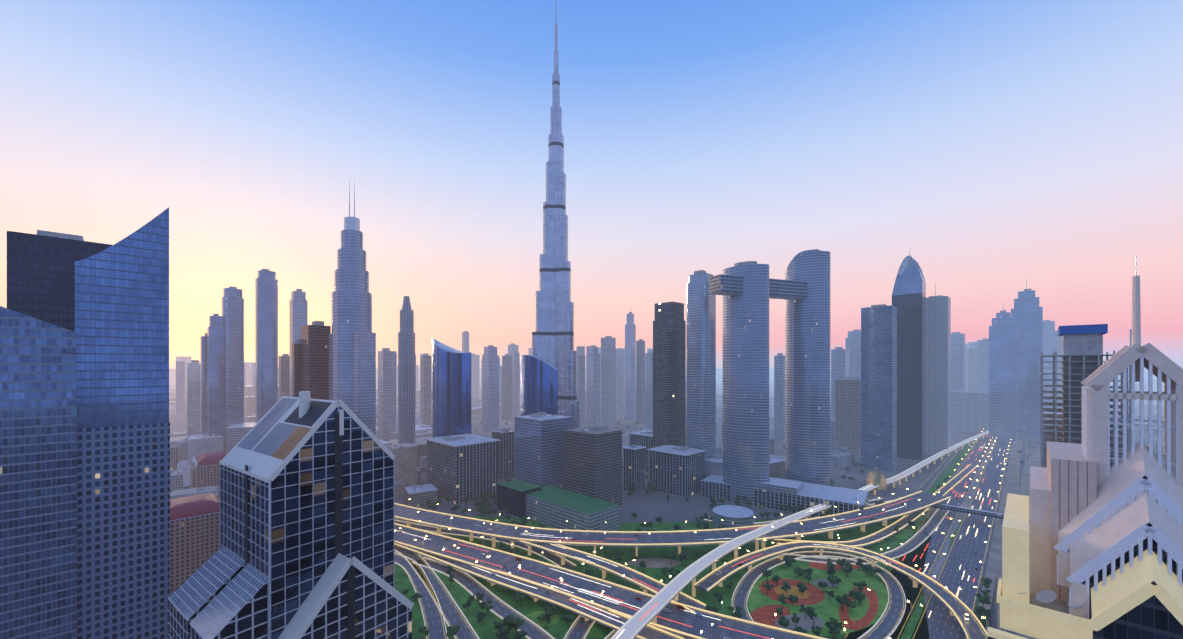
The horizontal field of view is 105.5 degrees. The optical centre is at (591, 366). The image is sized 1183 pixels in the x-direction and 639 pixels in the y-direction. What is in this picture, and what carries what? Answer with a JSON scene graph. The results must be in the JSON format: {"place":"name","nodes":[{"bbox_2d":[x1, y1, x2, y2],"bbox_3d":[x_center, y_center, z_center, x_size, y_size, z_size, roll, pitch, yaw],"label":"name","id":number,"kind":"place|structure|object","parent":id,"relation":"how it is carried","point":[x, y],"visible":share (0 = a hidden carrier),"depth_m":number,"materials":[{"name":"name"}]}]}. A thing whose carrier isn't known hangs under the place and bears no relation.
{"place":"outdoors","nodes":[
{"label":"outdoors","id":0,"kind":"place"},
{"bbox_2d":[0,306,79,638],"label":"tower","id":1,"kind":"structure","parent":0,"point":[38,478],"depth_m":186.53,"materials":[{"name":"blue glass"}]},
{"bbox_2d":[7,230,111,331],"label":"tower","id":2,"kind":"structure","parent":0,"point":[41,275],"depth_m":222.86,"materials":[{"name":"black glass"}]},
{"bbox_2d":[75,207,169,638],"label":"tower","id":3,"kind":"structure","parent":0,"point":[123,437],"depth_m":205.94,"materials":[{"name":"blue glass"}]},
{"bbox_2d":[168,391,413,638],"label":"gabled tower","id":4,"kind":"structure","parent":0,"point":[305,550],"depth_m":152.10,"materials":[{"name":"black glass"}]},
{"bbox_2d":[301,321,330,399],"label":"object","id":5,"kind":"structure","parent":0,"point":[315,356],"depth_m":554.77,"materials":[{"name":"concrete"}]},
{"bbox_2d":[420,353,431,427],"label":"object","id":6,"kind":"structure","parent":0,"point":[425,387],"depth_m":1303.78,"materials":[{"name":"concrete"}]},
{"bbox_2d":[482,345,498,430],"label":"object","id":7,"kind":"structure","parent":0,"point":[490,389],"depth_m":1242.94,"materials":[{"name":"glass"}]},
{"bbox_2d":[521,355,557,415],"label":"curved glass tower","id":8,"kind":"structure","parent":0,"point":[539,383],"depth_m":705.53,"materials":[{"name":"blue glass"}]},
{"bbox_2d":[586,345,599,424],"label":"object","id":9,"kind":"structure","parent":0,"point":[592,385],"depth_m":1387.68,"materials":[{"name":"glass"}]},
{"bbox_2d":[601,336,615,428],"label":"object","id":10,"kind":"structure","parent":0,"point":[608,381],"depth_m":1286.57,"materials":[{"name":"concrete"}]},
{"bbox_2d":[625,312,635,420],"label":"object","id":11,"kind":"structure","parent":0,"point":[630,370],"depth_m":1486.88,"materials":[{"name":"glass"}]},
{"bbox_2d":[636,339,644,423],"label":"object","id":12,"kind":"structure","parent":0,"point":[640,381],"depth_m":1387.37,"materials":[{"name":"concrete"}]},
{"bbox_2d":[645,351,652,430],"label":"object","id":13,"kind":"structure","parent":0,"point":[649,390],"depth_m":1186.99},
{"bbox_2d":[169,369,1163,604],"bbox_3d":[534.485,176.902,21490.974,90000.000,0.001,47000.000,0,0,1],"label":"ground","id":14,"kind":"structure","parent":0,"point":[652,506],"depth_m":681.57,"materials":[{"name":"grey concrete"}]},
{"bbox_2d":[186,360,199,435],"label":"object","id":15,"kind":"structure","parent":14,"relation":"on","point":[193,397],"depth_m":905.73,"materials":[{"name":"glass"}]},
{"bbox_2d":[170,493,219,592],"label":"pink hotel","id":16,"kind":"structure","parent":14,"relation":"on","point":[194,533],"depth_m":362.50,"materials":[{"name":"red"}]},
{"bbox_2d":[200,333,206,434],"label":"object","id":17,"kind":"structure","parent":14,"relation":"on","point":[203,384],"depth_m":784.52,"materials":[{"name":"grey concrete"}]},
{"bbox_2d":[191,451,229,487],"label":"pink hotel","id":18,"kind":"structure","parent":14,"relation":"on","point":[205,469],"depth_m":545.97,"materials":[{"name":"red"}]},
{"bbox_2d":[207,314,224,450],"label":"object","id":19,"kind":"structure","parent":14,"relation":"on","point":[215,377],"depth_m":767.52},
{"bbox_2d":[222,286,243,450],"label":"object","id":20,"kind":"structure","parent":14,"relation":"on","point":[233,310],"depth_m":783.85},
{"bbox_2d":[255,269,277,422],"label":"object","id":21,"kind":"structure","parent":14,"relation":"on","point":[266,340],"depth_m":800.83,"materials":[{"name":"glass"}]},
{"bbox_2d":[278,354,289,400],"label":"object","id":22,"kind":"structure","parent":14,"relation":"on","point":[283,374],"depth_m":904.69,"materials":[{"name":"concrete"}]},
{"bbox_2d":[292,339,301,396],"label":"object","id":23,"kind":"structure","parent":14,"relation":"on","point":[296,367],"depth_m":562.21,"materials":[{"name":"concrete"}]},
{"bbox_2d":[290,289,307,396],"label":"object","id":24,"kind":"structure","parent":14,"relation":"on","point":[298,310],"depth_m":852.82,"materials":[{"name":"glass"}]},
{"bbox_2d":[329,181,375,435],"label":"skyscraper","id":25,"kind":"structure","parent":14,"relation":"on","point":[352,361],"depth_m":523.17,"materials":[{"name":"glass"}]},
{"bbox_2d":[378,348,395,441],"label":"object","id":26,"kind":"structure","parent":14,"relation":"on","point":[386,390],"depth_m":998.24,"materials":[{"name":"glass"}]},
{"bbox_2d":[398,283,414,443],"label":"skyscraper","id":27,"kind":"structure","parent":14,"relation":"on","point":[406,383],"depth_m":754.44,"materials":[{"name":"grey concrete"}]},
{"bbox_2d":[432,338,470,437],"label":"glass tower","id":28,"kind":"structure","parent":14,"relation":"on","point":[451,390],"depth_m":686.35,"materials":[{"name":"blue glass"}]},
{"bbox_2d":[424,434,499,503],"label":"block","id":29,"kind":"structure","parent":14,"relation":"on","point":[460,466],"depth_m":603.06,"materials":[{"name":"white paint"}]},
{"bbox_2d":[462,331,468,352],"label":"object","id":30,"kind":"structure","parent":14,"relation":"on","point":[465,341],"depth_m":1702.14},
{"bbox_2d":[492,428,514,479],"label":"block","id":31,"kind":"structure","parent":14,"relation":"on","point":[506,449],"depth_m":710.27,"materials":[{"name":"concrete"}]},
{"bbox_2d":[502,354,511,419],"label":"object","id":32,"kind":"structure","parent":14,"relation":"on","point":[507,386],"depth_m":1495.24,"materials":[{"name":"concrete"}]},
{"bbox_2d":[508,343,518,355],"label":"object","id":33,"kind":"structure","parent":14,"relation":"on","point":[512,347],"depth_m":1797.50,"materials":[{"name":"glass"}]},
{"bbox_2d":[515,412,571,488],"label":"block","id":34,"kind":"structure","parent":14,"relation":"on","point":[539,448],"depth_m":596.11,"materials":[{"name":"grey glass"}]},
{"bbox_2d":[532,2,579,428],"bbox_3d":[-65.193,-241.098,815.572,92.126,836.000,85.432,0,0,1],"label":"skyscraper","id":35,"kind":"structure","parent":14,"relation":"on","point":[553,339],"depth_m":789.02,"materials":[{"name":"grey"}]},
{"bbox_2d":[497,480,618,530],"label":"green-roofed building","id":36,"kind":"structure","parent":14,"relation":"on","point":[554,507],"depth_m":504.09,"materials":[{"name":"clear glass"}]},
{"bbox_2d":[176,342,976,418],"bbox_3d":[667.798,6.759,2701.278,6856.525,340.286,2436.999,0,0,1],"label":"distant buildings","id":37,"kind":"structure","parent":14,"relation":"on","point":[249,371],"depth_m":1813.97,"materials":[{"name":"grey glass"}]},
{"bbox_2d":[577,354,584,427],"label":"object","id":38,"kind":"structure","parent":14,"relation":"on","point":[580,378],"depth_m":1287.72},
{"bbox_2d":[564,425,621,505],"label":"block","id":39,"kind":"structure","parent":14,"relation":"on","point":[592,461],"depth_m":557.43,"materials":[{"name":"white paint"}]},
{"bbox_2d":[617,348,623,416],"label":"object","id":40,"kind":"structure","parent":14,"relation":"on","point":[620,382],"depth_m":1587.90,"materials":[{"name":"glass"}]},
{"bbox_2d":[622,444,645,491],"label":"block","id":41,"kind":"structure","parent":14,"relation":"on","point":[634,464],"depth_m":641.00,"materials":[{"name":"white paint"}]},
{"bbox_2d":[628,430,652,472],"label":"block","id":42,"kind":"structure","parent":14,"relation":"on","point":[644,438],"depth_m":759.18,"materials":[{"name":"white paint"}]},
{"bbox_2d":[658,332,673,446],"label":"skyscraper","id":43,"kind":"structure","parent":14,"relation":"on","point":[665,388],"depth_m":688.26,"materials":[{"name":"grey glass"}]},
{"bbox_2d":[169,374,1165,507],"bbox_3d":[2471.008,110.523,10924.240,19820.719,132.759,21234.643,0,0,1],"label":"buildings","id":44,"kind":"structure","parent":14,"relation":"on","point":[410,460],"depth_m":745.63,"materials":[{"name":"grey concrete"}]},
{"bbox_2d":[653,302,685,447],"bbox_3d":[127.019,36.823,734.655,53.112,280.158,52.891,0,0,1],"label":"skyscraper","id":45,"kind":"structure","parent":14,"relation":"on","point":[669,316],"depth_m":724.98,"materials":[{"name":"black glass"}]},
{"bbox_2d":[647,445,705,497],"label":"block","id":46,"kind":"structure","parent":14,"relation":"on","point":[677,470],"depth_m":628.42,"materials":[{"name":"white paint"}]},
{"bbox_2d":[394,430,988,638],"bbox_3d":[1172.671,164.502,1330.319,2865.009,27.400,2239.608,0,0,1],"label":"highway interchange","id":47,"kind":"structure","parent":14,"relation":"on","point":[623,612],"depth_m":380.31,"materials":[{"name":"asphalt"}]},
{"bbox_2d":[686,270,715,458],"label":"skyscraper","id":48,"kind":"structure","parent":14,"relation":"on","point":[700,366],"depth_m":668.81,"materials":[{"name":"grey glass"}]},
{"bbox_2d":[401,414,1029,638],"bbox_3d":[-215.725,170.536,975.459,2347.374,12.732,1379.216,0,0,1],"label":"trees","id":49,"kind":"object","parent":14,"relation":"on","point":[509,623],"visible":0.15,"depth_m":350.64,"materials":[{"name":"green plant"}]},
{"bbox_2d":[394,446,1039,638],"bbox_3d":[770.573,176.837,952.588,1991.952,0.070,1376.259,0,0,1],"label":"landscaping","id":50,"kind":"object","parent":14,"relation":"on","point":[762,605],"visible":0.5,"depth_m":361.92,"materials":[{"name":"green plant"}]},
{"bbox_2d":[712,505,753,528],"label":"round pavilion","id":51,"kind":"structure","parent":14,"relation":"on","point":[731,516],"depth_m":489.79,"materials":[{"name":"grey glass"}]},
{"bbox_2d":[701,249,867,516],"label":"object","id":52,"kind":"structure","parent":14,"relation":"on","point":[747,290],"depth_m":591.23,"materials":[{"name":"glass"}]},
{"bbox_2d":[835,377,860,450],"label":"building","id":53,"kind":"structure","parent":14,"relation":"on","point":[848,412],"depth_m":964.59,"materials":[{"name":"concrete"}]},
{"bbox_2d":[845,329,860,379],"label":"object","id":54,"kind":"structure","parent":14,"relation":"on","point":[853,342],"depth_m":1360.38,"materials":[{"name":"glass"}]},
{"bbox_2d":[866,470,886,495],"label":"metro station","id":55,"kind":"object","parent":14,"relation":"on","point":[876,478],"visible":0.96,"depth_m":626.74,"materials":[{"name":"gold metal"}]},
{"bbox_2d":[844,434,1026,638],"bbox_3d":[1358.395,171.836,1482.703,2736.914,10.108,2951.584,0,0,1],"label":"highway","id":56,"kind":"structure","parent":14,"relation":"on","point":[968,552],"depth_m":468.50,"materials":[{"name":"grey asphalt"}]},
{"bbox_2d":[902,435,1004,617],"bbox_3d":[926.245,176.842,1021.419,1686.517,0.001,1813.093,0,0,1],"label":"cars","id":57,"kind":"object","parent":56,"relation":"on","point":[968,527],"visible":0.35,"depth_m":524.12,"materials":[{"name":"beige"}]},
{"bbox_2d":[897,497,1029,524],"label":"pedestrian bridge","id":58,"kind":"structure","parent":56,"relation":"on","point":[959,510],"depth_m":518.92,"materials":[{"name":"grey concrete"}]},
{"bbox_2d":[926,284,950,454],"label":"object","id":59,"kind":"structure","parent":14,"relation":"on","point":[938,373],"depth_m":910.59,"materials":[{"name":"glass"}]},
{"bbox_2d":[951,390,988,431],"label":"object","id":60,"kind":"structure","parent":14,"relation":"on","point":[969,410],"depth_m":1233.96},
{"bbox_2d":[977,338,988,391],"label":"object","id":61,"kind":"structure","parent":14,"relation":"on","point":[983,364],"depth_m":1650.01,"materials":[{"name":"grey concrete"}]},
{"bbox_2d":[989,304,1017,442],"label":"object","id":62,"kind":"structure","parent":14,"relation":"on","point":[1003,377],"depth_m":1054.79,"materials":[{"name":"glass"}]},
{"bbox_2d":[1011,276,1042,436],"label":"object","id":63,"kind":"structure","parent":14,"relation":"on","point":[1027,312],"depth_m":1145.93,"materials":[{"name":"glass"}]},
{"bbox_2d":[1057,330,1061,408],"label":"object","id":64,"kind":"structure","parent":14,"relation":"on","point":[1059,352],"depth_m":1641.94,"materials":[{"name":"concrete"}]},
{"bbox_2d":[987,256,1182,638],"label":"building","id":65,"kind":"structure","parent":14,"relation":"on","point":[1106,550],"depth_m":75.55,"materials":[{"name":"beige concrete"}]},
{"bbox_2d":[1040,324,1131,467],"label":"construction tower","id":66,"kind":"structure","parent":14,"relation":"on","point":[1082,355],"depth_m":257.17,"materials":[{"name":"concrete"}]},
{"bbox_2d":[774,353,784,440],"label":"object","id":67,"kind":"structure","parent":0,"point":[779,396],"depth_m":1077.45,"materials":[{"name":"glass"}]},
{"bbox_2d":[831,347,848,419],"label":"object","id":68,"kind":"structure","parent":0,"point":[839,362],"depth_m":1270.60,"materials":[{"name":"glass"}]},
{"bbox_2d":[861,304,896,471],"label":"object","id":69,"kind":"structure","parent":0,"point":[878,387],"depth_m":770.74,"materials":[{"name":"glass"}]},
{"bbox_2d":[892,252,925,459],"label":"skyscraper","id":70,"kind":"structure","parent":0,"point":[909,296],"depth_m":865.10,"materials":[{"name":"grey glass"}]},
{"bbox_2d":[951,332,964,390],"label":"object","id":71,"kind":"structure","parent":0,"point":[957,361],"depth_m":1448.48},
{"bbox_2d":[968,347,976,390],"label":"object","id":72,"kind":"structure","parent":0,"point":[972,368],"depth_m":1834.02,"materials":[{"name":"concrete"}]},
{"bbox_2d":[1043,320,1056,418],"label":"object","id":73,"kind":"structure","parent":0,"point":[1049,340],"depth_m":1440.24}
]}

